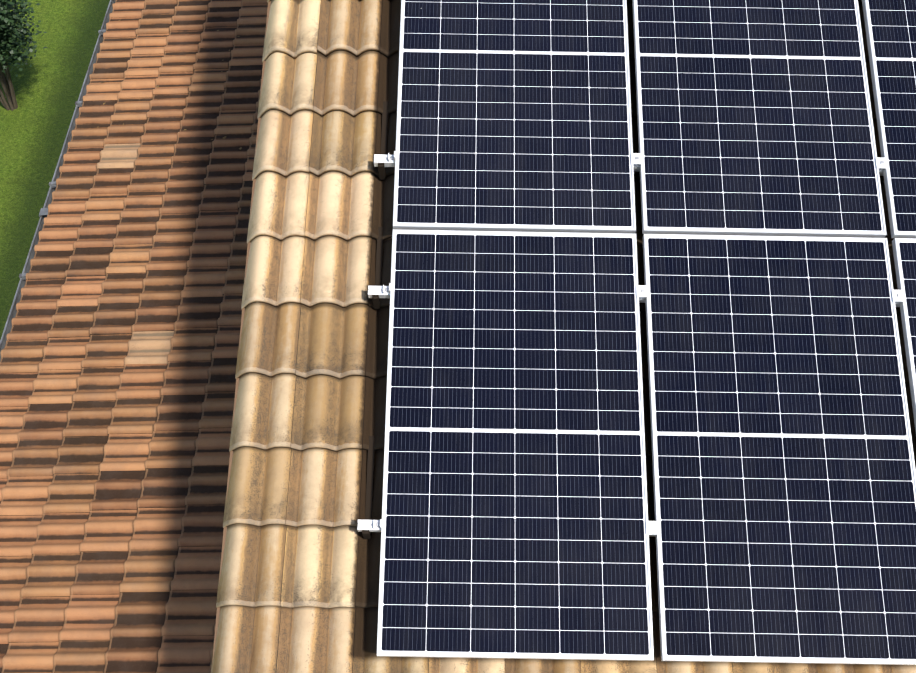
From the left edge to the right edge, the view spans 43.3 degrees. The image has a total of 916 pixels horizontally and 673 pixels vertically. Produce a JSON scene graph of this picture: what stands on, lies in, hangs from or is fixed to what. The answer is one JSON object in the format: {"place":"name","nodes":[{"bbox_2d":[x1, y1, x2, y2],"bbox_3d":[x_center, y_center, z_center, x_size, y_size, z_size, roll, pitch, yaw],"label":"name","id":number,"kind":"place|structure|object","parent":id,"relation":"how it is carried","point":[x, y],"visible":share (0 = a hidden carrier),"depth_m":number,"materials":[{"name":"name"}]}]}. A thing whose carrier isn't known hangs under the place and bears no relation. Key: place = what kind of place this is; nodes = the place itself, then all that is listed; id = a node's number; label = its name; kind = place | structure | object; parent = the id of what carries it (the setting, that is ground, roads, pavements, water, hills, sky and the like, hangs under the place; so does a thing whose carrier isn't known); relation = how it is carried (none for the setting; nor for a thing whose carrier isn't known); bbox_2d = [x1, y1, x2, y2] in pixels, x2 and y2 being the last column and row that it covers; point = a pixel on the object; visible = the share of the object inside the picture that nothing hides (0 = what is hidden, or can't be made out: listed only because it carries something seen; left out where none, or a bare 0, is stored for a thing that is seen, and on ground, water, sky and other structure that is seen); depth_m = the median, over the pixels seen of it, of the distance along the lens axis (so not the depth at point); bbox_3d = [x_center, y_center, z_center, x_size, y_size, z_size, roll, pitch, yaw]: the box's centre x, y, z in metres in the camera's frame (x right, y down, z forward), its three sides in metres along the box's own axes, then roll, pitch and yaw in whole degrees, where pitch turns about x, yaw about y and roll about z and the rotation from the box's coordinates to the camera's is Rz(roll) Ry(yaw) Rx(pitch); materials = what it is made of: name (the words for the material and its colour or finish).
{"place":"outdoors","nodes":[
{"label":"outdoors","id":0,"kind":"place"},
{"bbox_2d":[0,0,109,339],"bbox_3d":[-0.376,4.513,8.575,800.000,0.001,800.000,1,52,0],"label":"lawn ground","id":1,"kind":"structure","parent":0,"point":[35,124],"depth_m":14.11,"materials":[{"name":"green plant"}]},
{"bbox_2d":[0,0,47,110],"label":"tree","id":2,"kind":"object","parent":1,"relation":"on","point":[10,29],"visible":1,"depth_m":13.12,"materials":[{"name":"green plant"}]},
{"bbox_2d":[283,3,633,672],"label":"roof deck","id":3,"kind":"structure","parent":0,"point":[366,357],"depth_m":4.92,"materials":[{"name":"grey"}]},
{"bbox_2d":[212,1,270,663],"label":"roof barge board","id":4,"kind":"object","parent":3,"relation":"attached to","point":[236,391],"depth_m":4.96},
{"bbox_2d":[211,0,915,672],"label":"roof tiles","id":5,"kind":"object","parent":3,"relation":"on","point":[311,360],"visible":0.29,"depth_m":4.86,"materials":[{"name":"concrete"}]},
{"bbox_2d":[362,101,644,538],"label":"roof hooks","id":6,"kind":"object","parent":5,"relation":"on","point":[366,534],"visible":0.42,"depth_m":5.02,"materials":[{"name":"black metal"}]},
{"bbox_2d":[357,151,905,536],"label":"clamps","id":7,"kind":"object","parent":6,"relation":"attached to","point":[642,293],"visible":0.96,"depth_m":4.85,"materials":[{"name":"silver metal"}]},
{"bbox_2d":[393,0,635,233],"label":"solar panel","id":8,"kind":"object","parent":7,"relation":"attached to","point":[513,115],"visible":0.98,"depth_m":5.11,"materials":[{"name":"blue glass"}]},
{"bbox_2d":[377,229,653,660],"bbox_3d":[0.227,0.383,4.634,1.038,0.035,1.755,1,70,0],"label":"solar panel","id":9,"kind":"object","parent":7,"relation":"on","point":[514,509],"visible":1,"depth_m":4.59,"materials":[{"name":"blue glass"}]},
{"bbox_2d":[632,0,886,237],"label":"solar panel","id":10,"kind":"object","parent":7,"relation":"on","point":[754,117],"visible":1,"depth_m":5.12,"materials":[{"name":"blue glass"}]},
{"bbox_2d":[643,234,915,664],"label":"solar panel","id":11,"kind":"object","parent":7,"relation":"on","point":[784,475],"visible":1,"depth_m":4.60,"materials":[{"name":"blue glass"}]},
{"bbox_2d":[862,0,915,237],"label":"solar panel","id":12,"kind":"object","parent":7,"relation":"on","point":[890,27],"visible":1,"depth_m":5.17,"materials":[{"name":"blue glass"}]},
{"bbox_2d":[892,238,915,431],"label":"solar panel","id":13,"kind":"object","parent":7,"relation":"on","point":[904,251],"visible":0.93,"depth_m":4.84,"materials":[{"name":"blue glass"}]},
{"bbox_3d":[-1.895,-1.047,9.198,2.666,0.124,15.460,-4,52,6],"label":"side roof deck","id":14,"kind":"object","parent":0,"visible":0},
{"bbox_2d":[0,0,267,672],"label":"side roof tiles","id":15,"kind":"object","parent":14,"relation":"on","point":[119,355],"visible":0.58,"depth_m":8.20,"materials":[{"name":"concrete"}]},
{"bbox_2d":[97,20,241,149],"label":"dry leaf litter","id":16,"kind":"object","parent":15,"relation":"on","point":[240,148],"visible":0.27,"depth_m":10.01,"materials":[{"name":"brown plant"}]},
{"bbox_3d":[-3.226,-0.934,9.367,0.025,0.198,15.500,-4,52,6],"label":"roof fascia","id":17,"kind":"object","parent":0,"visible":0},
{"bbox_2d":[0,0,115,359],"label":"gutter","id":18,"kind":"object","parent":17,"relation":"attached to","point":[43,213],"visible":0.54,"depth_m":9.50,"materials":[{"name":"grey metal"}]}
]}

